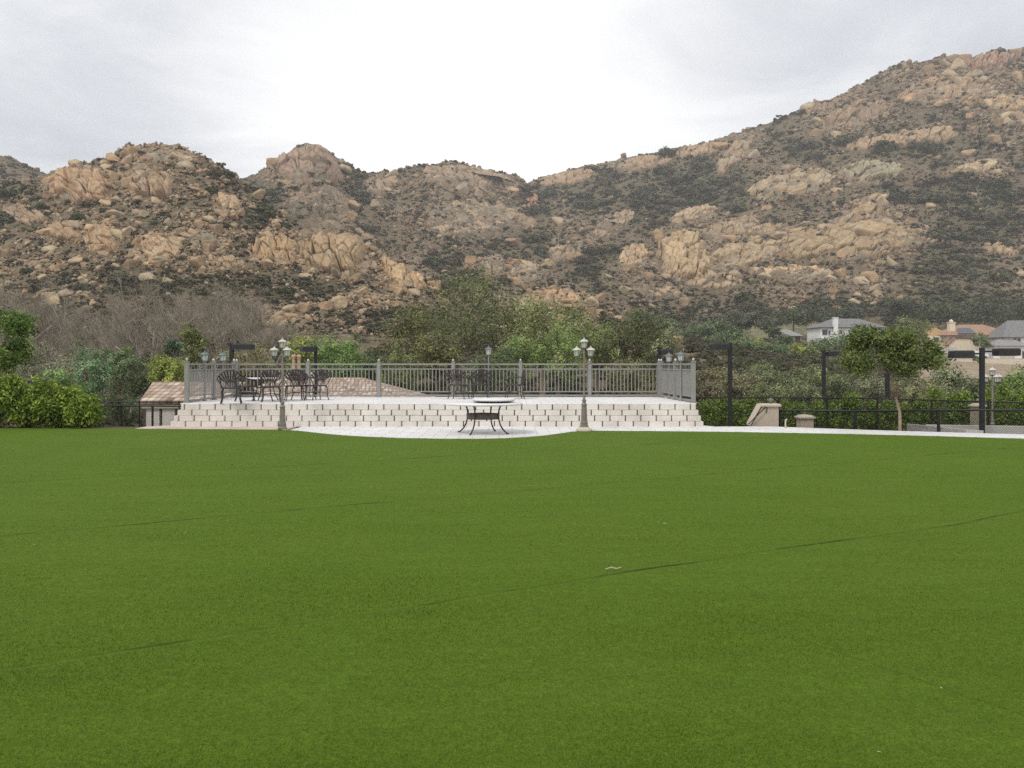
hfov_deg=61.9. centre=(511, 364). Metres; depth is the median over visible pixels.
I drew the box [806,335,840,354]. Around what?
oak tree
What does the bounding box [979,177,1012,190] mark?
hill shrub
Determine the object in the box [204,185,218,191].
hill shrub
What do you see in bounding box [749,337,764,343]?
autumn tree
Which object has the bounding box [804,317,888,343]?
white house
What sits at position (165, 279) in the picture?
boulder
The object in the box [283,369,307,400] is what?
patio chair
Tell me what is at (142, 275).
boulder
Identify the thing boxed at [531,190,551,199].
hill shrub
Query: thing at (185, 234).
rock outcrop
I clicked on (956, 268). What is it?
hill shrub
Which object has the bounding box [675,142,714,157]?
rock outcrop
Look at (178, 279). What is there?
hill shrub
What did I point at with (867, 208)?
rock outcrop
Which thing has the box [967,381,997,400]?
round bush
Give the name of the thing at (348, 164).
hill shrub
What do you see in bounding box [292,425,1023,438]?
path
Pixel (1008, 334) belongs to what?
grey roofed house
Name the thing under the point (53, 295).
boulder
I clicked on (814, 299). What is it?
hill shrub
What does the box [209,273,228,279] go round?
hill shrub
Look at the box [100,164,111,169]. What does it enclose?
boulder
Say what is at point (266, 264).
boulder
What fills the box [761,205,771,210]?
boulder
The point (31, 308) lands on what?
bare tree
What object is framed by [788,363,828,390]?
slope tree
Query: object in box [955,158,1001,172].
rock outcrop
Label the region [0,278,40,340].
bare tree
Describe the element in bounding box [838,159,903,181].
rock outcrop
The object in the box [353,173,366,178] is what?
hill shrub
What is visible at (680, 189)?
hill shrub
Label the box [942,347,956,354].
garden wall
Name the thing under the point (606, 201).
hill shrub
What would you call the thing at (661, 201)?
hill shrub
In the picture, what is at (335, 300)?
boulder
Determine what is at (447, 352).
bushy tree
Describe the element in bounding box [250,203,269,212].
hill shrub
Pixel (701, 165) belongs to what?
hill shrub
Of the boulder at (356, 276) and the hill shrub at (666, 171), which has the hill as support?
the boulder at (356, 276)
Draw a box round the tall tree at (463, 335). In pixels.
[419,259,528,392]
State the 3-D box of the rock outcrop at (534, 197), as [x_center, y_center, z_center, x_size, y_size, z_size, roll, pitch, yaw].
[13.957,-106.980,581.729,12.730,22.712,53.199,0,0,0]
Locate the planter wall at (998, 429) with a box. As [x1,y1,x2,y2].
[926,424,1023,433]
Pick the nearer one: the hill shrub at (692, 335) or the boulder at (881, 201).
the hill shrub at (692, 335)
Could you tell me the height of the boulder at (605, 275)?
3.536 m
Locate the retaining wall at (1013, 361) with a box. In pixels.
[956,358,1023,364]
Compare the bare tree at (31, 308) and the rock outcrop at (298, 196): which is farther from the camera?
the rock outcrop at (298, 196)
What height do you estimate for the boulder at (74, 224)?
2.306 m
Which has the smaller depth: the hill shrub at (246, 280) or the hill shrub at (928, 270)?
the hill shrub at (246, 280)
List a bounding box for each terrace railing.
[183,358,236,402]
[236,359,659,396]
[658,358,696,402]
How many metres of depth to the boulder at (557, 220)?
504.72 m
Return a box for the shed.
[140,382,261,426]
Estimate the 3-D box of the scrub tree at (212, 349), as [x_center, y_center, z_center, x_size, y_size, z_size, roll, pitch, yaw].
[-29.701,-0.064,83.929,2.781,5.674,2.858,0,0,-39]
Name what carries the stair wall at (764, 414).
on the ground at (419, 383)
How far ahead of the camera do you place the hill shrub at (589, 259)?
398.92 m
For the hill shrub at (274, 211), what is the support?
on the hill
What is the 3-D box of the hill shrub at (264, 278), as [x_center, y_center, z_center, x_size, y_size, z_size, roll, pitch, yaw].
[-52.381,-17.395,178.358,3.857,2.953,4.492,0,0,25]
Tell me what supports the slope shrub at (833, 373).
on the hill
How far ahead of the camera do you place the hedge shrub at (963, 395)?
28.41 m
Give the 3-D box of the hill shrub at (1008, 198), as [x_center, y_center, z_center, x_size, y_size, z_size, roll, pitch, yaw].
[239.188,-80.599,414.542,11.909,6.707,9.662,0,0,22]
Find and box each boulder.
[0,249,13,256]
[35,227,54,234]
[41,178,48,183]
[41,245,57,251]
[41,292,60,304]
[42,192,55,198]
[54,263,67,271]
[57,288,75,297]
[66,220,79,228]
[68,159,79,164]
[68,231,80,236]
[68,256,83,263]
[77,274,87,280]
[80,262,91,267]
[83,165,91,169]
[84,224,93,230]
[99,199,110,206]
[99,218,111,223]
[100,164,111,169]
[105,209,124,216]
[106,152,119,161]
[106,172,119,180]
[108,222,118,226]
[110,196,122,201]
[110,229,122,238]
[120,157,132,164]
[120,179,129,189]
[121,227,132,237]
[122,176,132,180]
[123,146,137,155]
[123,172,133,176]
[123,259,139,268]
[128,249,136,257]
[132,209,140,213]
[132,237,141,243]
[133,244,141,250]
[135,163,147,169]
[138,210,149,216]
[138,272,156,281]
[139,156,144,162]
[143,261,152,266]
[148,253,156,259]
[151,196,161,203]
[152,167,162,172]
[152,256,165,259]
[154,259,165,267]
[162,277,173,282]
[163,218,171,225]
[169,239,182,247]
[170,151,178,159]
[176,151,185,161]
[176,160,192,166]
[184,156,193,161]
[187,255,204,267]
[189,186,201,192]
[192,220,204,227]
[192,222,198,228]
[198,267,208,273]
[201,239,217,250]
[202,243,215,251]
[203,215,216,220]
[208,224,222,236]
[220,211,228,216]
[229,213,238,219]
[236,210,245,215]
[248,202,257,208]
[251,189,265,199]
[262,230,273,237]
[262,261,271,269]
[266,158,275,169]
[271,218,281,223]
[271,315,287,321]
[282,304,294,312]
[284,313,296,317]
[288,253,301,259]
[298,273,312,279]
[298,302,313,311]
[318,301,333,309]
[332,298,339,306]
[335,300,347,309]
[339,296,348,305]
[340,164,351,172]
[347,211,357,220]
[348,200,359,209]
[348,273,360,281]
[353,227,363,235]
[354,235,363,242]
[357,287,367,294]
[361,233,374,240]
[370,199,380,206]
[385,169,398,176]
[386,177,398,182]
[387,285,401,289]
[390,301,401,305]
[393,287,403,293]
[402,279,413,286]
[407,288,420,295]
[430,280,440,292]
[435,296,448,304]
[442,191,451,200]
[456,183,468,192]
[465,256,476,264]
[474,189,482,197]
[478,185,488,194]
[502,264,512,267]
[503,238,518,246]
[506,186,518,191]
[512,277,522,284]
[515,300,530,307]
[544,258,555,266]
[546,285,556,289]
[552,217,563,224]
[558,297,571,303]
[562,288,572,292]
[565,252,573,260]
[572,251,584,258]
[573,303,584,309]
[582,238,592,244]
[584,307,594,313]
[587,296,598,306]
[595,292,605,302]
[601,273,612,278]
[619,286,631,293]
[623,265,632,271]
[643,272,654,280]
[650,229,664,240]
[654,229,663,240]
[660,273,670,278]
[666,336,683,347]
[668,229,677,233]
[679,297,692,305]
[711,142,727,149]
[717,158,729,166]
[722,235,729,241]
[729,235,736,242]
[729,270,740,276]
[748,149,760,157]
[757,272,771,278]
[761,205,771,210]
[770,234,779,239]
[774,231,787,238]
[779,249,791,258]
[780,164,789,169]
[788,187,806,195]
[797,221,810,226]
[799,102,812,110]
[809,128,825,135]
[811,117,821,122]
[820,269,833,275]
[824,274,836,281]
[829,287,837,293]
[830,130,841,137]
[830,187,842,192]
[833,268,846,276]
[836,251,848,257]
[848,298,859,303]
[852,276,869,283]
[852,291,860,296]
[859,271,878,283]
[869,284,879,290]
[871,289,883,296]
[875,197,888,206]
[881,218,893,224]
[886,257,897,266]
[895,212,902,218]
[901,92,913,103]
[905,217,917,223]
[924,64,936,72]
[925,203,936,207]
[934,99,950,106]
[942,59,950,66]
[942,69,957,76]
[947,54,958,59]
[950,58,965,70]
[951,170,966,175]
[956,54,971,61]
[961,149,975,156]
[965,71,973,78]
[965,112,976,119]
[971,69,983,76]
[975,76,988,83]
[983,98,992,107]
[987,90,998,96]
[987,134,1001,143]
[991,169,1001,172]
[993,118,1003,127]
[1000,111,1013,117]
[1001,115,1009,125]
[1009,48,1022,57]
[1009,111,1023,119]
[1011,71,1022,79]
[1017,270,1023,276]
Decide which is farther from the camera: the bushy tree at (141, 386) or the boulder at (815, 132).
the boulder at (815, 132)
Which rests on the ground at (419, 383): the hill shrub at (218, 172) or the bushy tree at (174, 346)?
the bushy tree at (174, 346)
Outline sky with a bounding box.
[0,0,1023,182]
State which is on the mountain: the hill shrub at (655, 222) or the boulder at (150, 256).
the hill shrub at (655, 222)
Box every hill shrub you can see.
[0,189,19,196]
[0,215,15,224]
[1,180,16,185]
[7,296,25,302]
[18,266,34,273]
[28,206,39,210]
[28,279,49,291]
[54,278,71,284]
[67,282,95,289]
[68,211,90,219]
[69,270,79,275]
[77,199,100,207]
[100,286,124,292]
[102,265,116,269]
[107,276,125,283]
[111,274,128,278]
[112,281,127,285]
[121,288,139,295]
[126,277,139,282]
[135,283,165,292]
[160,282,175,287]
[172,278,185,283]
[197,289,214,295]
[203,167,236,177]
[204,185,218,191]
[209,221,231,226]
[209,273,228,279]
[239,277,259,283]
[248,274,270,282]
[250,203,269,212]
[254,289,270,295]
[257,215,267,221]
[258,206,281,217]
[260,212,278,217]
[265,189,280,195]
[274,285,296,293]
[279,222,292,229]
[302,285,319,289]
[308,288,325,295]
[339,161,352,166]
[348,190,361,196]
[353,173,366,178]
[357,197,370,202]
[360,190,370,196]
[362,308,383,316]
[363,225,377,232]
[366,322,383,331]
[381,308,394,313]
[383,323,409,333]
[425,255,445,265]
[434,264,455,270]
[440,279,461,286]
[441,281,450,289]
[443,254,462,265]
[446,269,465,276]
[465,268,483,275]
[519,192,534,198]
[519,235,541,243]
[520,199,540,204]
[525,202,549,214]
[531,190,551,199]
[531,231,550,240]
[533,248,546,255]
[541,253,551,258]
[543,187,556,191]
[548,189,564,194]
[571,254,598,263]
[572,202,597,209]
[573,198,592,208]
[575,270,596,276]
[576,192,592,198]
[576,265,602,271]
[581,244,607,253]
[584,165,599,170]
[593,317,619,325]
[594,172,610,178]
[597,175,614,185]
[598,199,616,204]
[603,188,622,194]
[603,244,624,252]
[609,171,625,176]
[627,198,645,207]
[635,185,656,193]
[648,218,665,225]
[652,199,669,204]
[653,165,671,173]
[656,146,679,155]
[660,207,670,213]
[662,167,676,174]
[663,174,685,183]
[665,312,686,319]
[666,197,685,205]
[672,185,693,194]
[680,321,701,329]
[681,305,698,311]
[683,172,697,180]
[683,332,710,339]
[688,160,714,169]
[688,200,702,204]
[692,154,708,161]
[692,190,719,201]
[693,181,712,187]
[695,302,709,307]
[702,187,716,192]
[713,178,733,186]
[728,187,741,191]
[728,203,747,212]
[733,291,757,301]
[737,301,766,311]
[762,306,774,311]
[771,130,784,138]
[793,139,816,150]
[800,140,822,148]
[805,295,830,304]
[816,299,837,305]
[826,300,844,305]
[833,133,864,144]
[836,136,852,143]
[845,302,861,306]
[870,140,899,149]
[872,148,881,153]
[877,298,895,306]
[879,310,900,316]
[881,145,896,151]
[882,180,895,187]
[885,317,900,321]
[887,191,910,200]
[890,186,900,191]
[906,140,923,148]
[907,267,936,273]
[908,196,923,204]
[911,265,923,272]
[913,289,943,294]
[917,140,939,150]
[917,191,944,202]
[920,259,942,264]
[922,294,949,302]
[924,299,942,308]
[927,175,947,183]
[928,160,948,166]
[928,261,948,272]
[930,192,949,200]
[930,241,952,248]
[932,232,951,238]
[933,284,953,292]
[944,262,969,272]
[947,253,962,259]
[948,294,966,301]
[949,224,962,230]
[949,247,962,252]
[950,190,971,201]
[951,169,975,178]
[951,232,975,239]
[952,176,977,183]
[954,291,971,297]
[959,255,975,260]
[970,213,985,218]
[971,227,987,233]
[972,180,988,185]
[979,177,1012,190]
[980,235,1001,242]
[984,212,1011,224]
[988,268,1018,278]
[993,289,1007,295]
[1001,191,1017,200]
[1001,295,1023,303]
[1004,210,1023,219]
[1006,225,1019,231]
[1015,187,1023,195]
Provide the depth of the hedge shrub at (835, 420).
29.12 m
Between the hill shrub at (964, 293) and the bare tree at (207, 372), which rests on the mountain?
the hill shrub at (964, 293)
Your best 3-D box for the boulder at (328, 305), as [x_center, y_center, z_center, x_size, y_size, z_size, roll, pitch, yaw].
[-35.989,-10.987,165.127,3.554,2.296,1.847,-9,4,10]
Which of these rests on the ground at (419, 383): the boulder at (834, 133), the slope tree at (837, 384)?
the slope tree at (837, 384)
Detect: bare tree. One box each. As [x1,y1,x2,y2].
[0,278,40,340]
[0,283,121,383]
[0,288,37,340]
[2,272,74,376]
[2,280,89,368]
[30,310,85,378]
[36,299,107,358]
[36,342,141,399]
[37,309,141,383]
[56,304,141,374]
[67,296,187,401]
[69,284,177,353]
[70,268,213,359]
[83,356,142,409]
[98,271,201,360]
[112,288,219,368]
[112,297,246,379]
[117,356,143,418]
[122,349,203,396]
[135,293,287,375]
[141,281,213,362]
[164,287,258,353]
[183,352,221,381]
[191,273,263,348]
[198,301,253,368]
[203,294,247,349]
[212,294,306,371]
[213,296,311,367]
[225,289,286,362]
[241,318,293,365]
[275,308,329,362]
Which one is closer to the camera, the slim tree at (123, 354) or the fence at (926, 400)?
the fence at (926, 400)
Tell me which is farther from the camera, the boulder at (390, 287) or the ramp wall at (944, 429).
the boulder at (390, 287)
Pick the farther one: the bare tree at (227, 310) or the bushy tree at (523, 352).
the bare tree at (227, 310)
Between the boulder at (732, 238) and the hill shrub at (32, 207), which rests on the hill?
the hill shrub at (32, 207)
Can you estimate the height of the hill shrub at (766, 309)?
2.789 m
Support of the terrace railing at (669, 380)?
on the block terrace
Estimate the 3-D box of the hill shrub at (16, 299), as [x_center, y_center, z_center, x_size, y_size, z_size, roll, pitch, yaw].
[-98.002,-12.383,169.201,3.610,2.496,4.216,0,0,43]
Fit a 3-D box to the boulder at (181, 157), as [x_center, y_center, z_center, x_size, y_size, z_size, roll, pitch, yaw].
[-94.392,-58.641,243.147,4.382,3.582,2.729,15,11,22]
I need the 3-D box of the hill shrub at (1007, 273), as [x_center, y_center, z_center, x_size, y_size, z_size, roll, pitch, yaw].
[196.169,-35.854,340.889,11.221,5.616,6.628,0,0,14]
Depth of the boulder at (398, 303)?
174.85 m
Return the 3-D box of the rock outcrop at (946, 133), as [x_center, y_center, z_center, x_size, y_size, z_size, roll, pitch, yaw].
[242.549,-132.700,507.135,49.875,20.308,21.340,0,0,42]
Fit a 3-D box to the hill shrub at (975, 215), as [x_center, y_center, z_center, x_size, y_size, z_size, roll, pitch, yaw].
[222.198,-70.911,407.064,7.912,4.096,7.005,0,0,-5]
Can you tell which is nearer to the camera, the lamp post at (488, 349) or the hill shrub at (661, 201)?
the lamp post at (488, 349)
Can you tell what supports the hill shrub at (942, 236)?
on the mountain
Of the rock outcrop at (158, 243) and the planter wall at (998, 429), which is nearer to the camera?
the planter wall at (998, 429)
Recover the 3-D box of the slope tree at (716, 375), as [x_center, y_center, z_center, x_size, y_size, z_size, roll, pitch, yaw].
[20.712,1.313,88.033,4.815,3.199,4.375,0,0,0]
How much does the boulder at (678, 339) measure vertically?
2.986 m
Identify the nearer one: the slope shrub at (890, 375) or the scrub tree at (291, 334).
the scrub tree at (291, 334)
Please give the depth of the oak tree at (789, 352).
169.36 m
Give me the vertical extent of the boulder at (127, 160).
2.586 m
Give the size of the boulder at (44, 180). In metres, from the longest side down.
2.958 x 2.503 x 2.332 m
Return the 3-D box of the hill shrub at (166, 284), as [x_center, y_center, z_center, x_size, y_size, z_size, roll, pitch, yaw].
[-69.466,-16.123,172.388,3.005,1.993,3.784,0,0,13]
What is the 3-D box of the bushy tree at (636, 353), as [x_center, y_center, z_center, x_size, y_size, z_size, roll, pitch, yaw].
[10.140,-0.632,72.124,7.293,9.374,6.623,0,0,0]
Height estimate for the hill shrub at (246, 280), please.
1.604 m
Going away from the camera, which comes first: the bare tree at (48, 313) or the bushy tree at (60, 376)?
the bushy tree at (60, 376)
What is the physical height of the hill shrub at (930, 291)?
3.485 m
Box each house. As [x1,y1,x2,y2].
[254,355,434,396]
[772,330,802,342]
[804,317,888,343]
[917,319,995,350]
[984,320,1023,357]
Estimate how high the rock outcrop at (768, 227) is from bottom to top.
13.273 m
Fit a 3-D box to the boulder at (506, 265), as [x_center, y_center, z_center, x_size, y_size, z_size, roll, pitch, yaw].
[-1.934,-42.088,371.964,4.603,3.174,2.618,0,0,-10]
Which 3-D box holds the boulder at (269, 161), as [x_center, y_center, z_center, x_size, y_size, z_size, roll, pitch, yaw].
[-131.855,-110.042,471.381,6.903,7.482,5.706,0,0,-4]
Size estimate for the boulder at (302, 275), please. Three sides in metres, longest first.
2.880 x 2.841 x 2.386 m
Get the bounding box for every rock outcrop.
[2,204,46,226]
[46,221,77,241]
[47,166,117,203]
[83,223,116,256]
[129,168,177,199]
[140,235,179,258]
[141,146,184,155]
[172,227,219,240]
[213,255,244,267]
[216,192,242,209]
[249,233,298,263]
[270,143,347,179]
[284,185,348,209]
[297,228,368,281]
[365,175,391,191]
[381,256,426,290]
[422,164,530,191]
[431,199,537,234]
[482,254,503,272]
[510,259,539,278]
[525,193,538,207]
[531,288,580,303]
[533,167,596,184]
[546,241,580,258]
[592,208,634,238]
[615,243,648,265]
[621,154,671,169]
[643,284,677,296]
[656,229,710,279]
[669,203,717,222]
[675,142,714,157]
[686,269,742,288]
[702,215,759,240]
[707,235,783,267]
[716,138,753,175]
[747,167,835,198]
[751,264,824,274]
[752,220,795,233]
[763,219,937,261]
[806,95,839,112]
[820,97,895,130]
[835,201,889,226]
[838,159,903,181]
[845,133,908,150]
[868,192,889,202]
[897,75,994,100]
[898,125,958,141]
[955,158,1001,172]
[965,49,1020,70]
[982,241,1018,255]
[991,92,1023,110]
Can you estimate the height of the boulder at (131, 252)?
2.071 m
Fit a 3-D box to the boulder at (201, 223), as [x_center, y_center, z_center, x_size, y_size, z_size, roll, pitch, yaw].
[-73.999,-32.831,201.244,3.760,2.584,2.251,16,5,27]
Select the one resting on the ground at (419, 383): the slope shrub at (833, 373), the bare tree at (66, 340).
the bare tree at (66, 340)
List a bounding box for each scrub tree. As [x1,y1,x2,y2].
[29,326,64,368]
[58,336,87,377]
[90,333,115,379]
[119,337,145,371]
[139,330,166,361]
[197,335,224,380]
[219,330,242,368]
[259,335,290,372]
[280,320,298,366]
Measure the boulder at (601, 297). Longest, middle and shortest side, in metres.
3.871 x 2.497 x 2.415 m
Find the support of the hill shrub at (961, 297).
on the mountain
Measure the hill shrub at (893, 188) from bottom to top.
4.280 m
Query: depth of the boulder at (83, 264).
183.80 m
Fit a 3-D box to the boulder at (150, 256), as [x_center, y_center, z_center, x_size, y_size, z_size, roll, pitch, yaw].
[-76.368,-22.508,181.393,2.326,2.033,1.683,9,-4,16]
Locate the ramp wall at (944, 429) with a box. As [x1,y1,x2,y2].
[907,424,983,432]
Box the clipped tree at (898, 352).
[831,323,949,430]
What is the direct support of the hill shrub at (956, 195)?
on the mountain
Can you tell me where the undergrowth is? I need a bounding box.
[1,331,1016,429]
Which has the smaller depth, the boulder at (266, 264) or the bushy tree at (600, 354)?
the bushy tree at (600, 354)
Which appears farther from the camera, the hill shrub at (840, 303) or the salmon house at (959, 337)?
the hill shrub at (840, 303)
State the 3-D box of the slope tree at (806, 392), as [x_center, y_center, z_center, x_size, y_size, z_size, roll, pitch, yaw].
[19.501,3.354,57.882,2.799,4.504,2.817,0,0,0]
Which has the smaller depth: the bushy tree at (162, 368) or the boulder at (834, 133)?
the bushy tree at (162, 368)
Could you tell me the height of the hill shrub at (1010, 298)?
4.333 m
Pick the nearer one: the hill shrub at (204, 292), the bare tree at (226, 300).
the bare tree at (226, 300)
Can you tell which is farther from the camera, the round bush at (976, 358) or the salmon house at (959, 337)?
the salmon house at (959, 337)
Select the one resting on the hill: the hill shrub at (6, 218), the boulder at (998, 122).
the hill shrub at (6, 218)
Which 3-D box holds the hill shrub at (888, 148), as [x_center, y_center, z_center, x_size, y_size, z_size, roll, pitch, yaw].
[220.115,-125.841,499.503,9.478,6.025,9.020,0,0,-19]
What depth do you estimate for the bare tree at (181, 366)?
67.55 m
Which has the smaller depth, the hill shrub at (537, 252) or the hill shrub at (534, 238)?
the hill shrub at (537, 252)
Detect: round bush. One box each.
[705,314,742,331]
[726,310,760,338]
[754,316,785,339]
[765,326,782,342]
[771,302,816,331]
[801,303,842,325]
[831,303,867,319]
[880,297,926,320]
[901,381,940,408]
[907,297,970,328]
[927,361,978,405]
[952,296,1016,325]
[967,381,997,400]
[972,355,978,362]
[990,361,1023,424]
[992,299,1023,323]
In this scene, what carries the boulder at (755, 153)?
on the mountain
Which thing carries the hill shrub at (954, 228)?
on the mountain
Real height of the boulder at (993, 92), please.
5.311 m
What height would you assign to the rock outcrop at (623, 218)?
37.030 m
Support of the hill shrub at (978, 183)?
on the mountain
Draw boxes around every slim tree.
[100,346,136,397]
[176,322,211,381]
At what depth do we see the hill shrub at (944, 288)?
322.26 m
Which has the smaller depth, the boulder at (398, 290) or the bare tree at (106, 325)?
the bare tree at (106, 325)
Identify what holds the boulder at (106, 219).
on the hill
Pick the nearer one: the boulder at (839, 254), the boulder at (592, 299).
the boulder at (592, 299)
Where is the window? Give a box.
[822,329,827,334]
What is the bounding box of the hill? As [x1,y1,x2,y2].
[0,143,1023,382]
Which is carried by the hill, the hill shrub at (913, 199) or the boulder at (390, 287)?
the boulder at (390, 287)
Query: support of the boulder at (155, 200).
on the hill
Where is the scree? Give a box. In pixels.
[0,51,1023,340]
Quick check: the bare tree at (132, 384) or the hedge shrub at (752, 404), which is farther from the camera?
the bare tree at (132, 384)
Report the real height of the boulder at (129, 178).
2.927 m
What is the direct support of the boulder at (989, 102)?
on the mountain
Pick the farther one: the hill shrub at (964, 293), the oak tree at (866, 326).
the hill shrub at (964, 293)
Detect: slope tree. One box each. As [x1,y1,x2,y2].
[684,378,723,404]
[696,365,739,385]
[720,370,763,402]
[739,360,780,383]
[748,380,797,402]
[767,368,810,401]
[778,381,820,408]
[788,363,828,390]
[816,371,855,405]
[839,367,879,394]
[850,373,893,402]
[890,375,926,406]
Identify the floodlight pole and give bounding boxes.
[229,343,254,368]
[300,346,316,396]
[657,349,672,361]
[709,343,731,426]
[822,351,841,427]
[885,365,889,429]
[948,348,1020,432]
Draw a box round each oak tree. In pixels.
[625,309,651,324]
[648,313,683,332]
[675,322,704,338]
[697,319,732,336]
[702,334,726,341]
[711,325,750,341]
[725,337,761,349]
[750,340,783,353]
[771,334,794,345]
[772,341,792,352]
[785,346,819,355]
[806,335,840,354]
[829,329,852,353]
[850,323,868,331]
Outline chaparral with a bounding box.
[0,48,1023,345]
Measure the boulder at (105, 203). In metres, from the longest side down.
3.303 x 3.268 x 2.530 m
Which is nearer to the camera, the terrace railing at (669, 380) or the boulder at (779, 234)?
the terrace railing at (669, 380)
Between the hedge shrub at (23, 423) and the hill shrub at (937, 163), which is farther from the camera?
the hill shrub at (937, 163)
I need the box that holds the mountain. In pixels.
[0,47,1023,339]
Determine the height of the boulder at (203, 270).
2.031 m
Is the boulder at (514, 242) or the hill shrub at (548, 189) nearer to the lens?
the boulder at (514, 242)
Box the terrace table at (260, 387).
[250,377,278,400]
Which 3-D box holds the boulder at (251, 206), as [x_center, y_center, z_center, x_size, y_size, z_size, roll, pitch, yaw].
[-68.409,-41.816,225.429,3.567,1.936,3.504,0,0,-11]
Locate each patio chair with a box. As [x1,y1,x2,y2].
[217,370,244,404]
[233,369,254,401]
[258,369,283,401]
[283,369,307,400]
[289,369,316,399]
[304,369,331,399]
[445,369,469,398]
[470,369,492,397]
[505,369,525,398]
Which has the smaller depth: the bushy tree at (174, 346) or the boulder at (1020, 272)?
the bushy tree at (174, 346)
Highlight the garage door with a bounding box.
[1000,356,1014,357]
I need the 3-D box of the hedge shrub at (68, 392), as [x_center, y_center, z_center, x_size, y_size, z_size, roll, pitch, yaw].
[-12.115,1.213,23.359,1.271,1.436,1.272,0,0,0]
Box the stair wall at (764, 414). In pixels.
[746,398,780,426]
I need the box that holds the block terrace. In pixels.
[171,397,702,426]
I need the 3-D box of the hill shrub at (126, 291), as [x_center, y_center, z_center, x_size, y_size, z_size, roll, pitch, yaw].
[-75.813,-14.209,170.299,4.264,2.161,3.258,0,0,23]
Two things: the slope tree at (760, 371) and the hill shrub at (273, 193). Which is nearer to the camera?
the slope tree at (760, 371)
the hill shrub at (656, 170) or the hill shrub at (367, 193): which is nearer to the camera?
the hill shrub at (367, 193)
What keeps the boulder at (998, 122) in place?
on the mountain
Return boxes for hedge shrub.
[0,369,41,427]
[5,378,53,427]
[18,374,68,427]
[37,384,86,427]
[59,392,107,427]
[697,396,718,425]
[712,394,727,426]
[721,398,747,426]
[740,394,758,421]
[780,396,796,426]
[790,401,809,426]
[809,398,829,428]
[821,396,846,428]
[837,391,853,428]
[844,390,866,429]
[862,399,876,429]
[873,397,897,430]
[894,401,914,430]
[907,397,935,424]
[924,382,946,424]
[940,392,961,424]
[953,389,973,424]
[962,396,986,424]
[985,384,997,424]
[989,379,1018,425]
[1008,386,1023,425]
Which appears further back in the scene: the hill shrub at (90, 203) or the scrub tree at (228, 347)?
the hill shrub at (90, 203)
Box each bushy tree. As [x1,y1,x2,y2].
[0,309,45,379]
[0,333,78,388]
[37,363,76,395]
[63,344,118,426]
[97,367,141,426]
[117,351,167,426]
[145,350,190,383]
[163,338,185,363]
[211,340,285,386]
[283,333,314,370]
[307,333,374,377]
[355,348,390,380]
[368,296,437,374]
[371,343,419,390]
[409,328,466,396]
[449,342,525,396]
[490,333,538,396]
[528,316,588,396]
[572,319,622,396]
[594,304,668,396]
[603,349,656,396]
[639,322,686,394]
[788,342,815,354]
[890,306,934,341]
[971,332,992,348]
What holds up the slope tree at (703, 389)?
on the ground at (419, 383)
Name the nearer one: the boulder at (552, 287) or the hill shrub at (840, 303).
the boulder at (552, 287)
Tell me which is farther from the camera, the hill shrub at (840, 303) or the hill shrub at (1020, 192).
the hill shrub at (1020, 192)
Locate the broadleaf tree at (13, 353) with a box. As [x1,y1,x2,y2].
[0,305,41,373]
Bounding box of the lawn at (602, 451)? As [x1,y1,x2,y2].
[0,429,1023,767]
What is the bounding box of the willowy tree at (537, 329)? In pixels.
[483,285,603,396]
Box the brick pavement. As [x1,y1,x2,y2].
[136,425,297,429]
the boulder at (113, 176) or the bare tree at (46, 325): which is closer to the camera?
the bare tree at (46, 325)
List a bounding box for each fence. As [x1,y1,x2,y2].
[88,405,180,426]
[99,401,179,426]
[682,397,1023,430]
[779,409,1023,433]
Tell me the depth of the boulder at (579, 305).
186.07 m
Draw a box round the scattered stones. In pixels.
[0,52,1023,339]
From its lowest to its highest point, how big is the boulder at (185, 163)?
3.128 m
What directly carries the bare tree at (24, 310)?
on the ground at (419, 383)
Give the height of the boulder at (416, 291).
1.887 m
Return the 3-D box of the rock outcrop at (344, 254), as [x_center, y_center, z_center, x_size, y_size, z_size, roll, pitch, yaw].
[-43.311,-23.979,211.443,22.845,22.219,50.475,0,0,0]
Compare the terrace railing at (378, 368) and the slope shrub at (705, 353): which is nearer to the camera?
the terrace railing at (378, 368)
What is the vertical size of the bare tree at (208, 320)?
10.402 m
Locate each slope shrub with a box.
[110,423,134,426]
[679,342,713,352]
[687,336,707,344]
[692,347,719,358]
[699,339,722,350]
[702,356,744,367]
[702,362,740,369]
[718,340,754,352]
[732,348,749,356]
[745,357,782,370]
[784,359,811,367]
[791,353,821,365]
[820,365,836,371]
[827,370,840,375]
[878,372,903,378]
[963,377,993,385]
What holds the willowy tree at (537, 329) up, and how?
on the ground at (419, 383)
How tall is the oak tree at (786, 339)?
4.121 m
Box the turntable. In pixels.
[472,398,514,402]
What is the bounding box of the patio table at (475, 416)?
[444,401,521,434]
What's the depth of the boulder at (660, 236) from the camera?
431.89 m
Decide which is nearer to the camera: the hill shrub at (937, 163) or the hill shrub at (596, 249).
the hill shrub at (596, 249)
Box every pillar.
[794,409,815,427]
[968,398,986,424]
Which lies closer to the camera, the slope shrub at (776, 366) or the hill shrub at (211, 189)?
the slope shrub at (776, 366)
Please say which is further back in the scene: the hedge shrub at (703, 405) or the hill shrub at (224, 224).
the hill shrub at (224, 224)
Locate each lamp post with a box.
[200,350,209,400]
[219,352,227,398]
[270,337,290,429]
[485,345,492,396]
[573,338,594,431]
[665,353,672,398]
[676,350,684,400]
[985,366,1002,424]
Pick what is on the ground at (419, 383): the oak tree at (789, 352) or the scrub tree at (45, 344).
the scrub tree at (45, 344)
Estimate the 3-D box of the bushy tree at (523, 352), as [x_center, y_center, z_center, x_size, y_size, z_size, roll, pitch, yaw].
[0.167,1.376,62.154,4.129,7.331,4.389,0,0,0]
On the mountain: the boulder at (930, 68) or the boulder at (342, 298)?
the boulder at (930, 68)
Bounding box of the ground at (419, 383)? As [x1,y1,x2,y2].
[0,376,905,428]
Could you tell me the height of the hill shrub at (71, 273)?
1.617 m

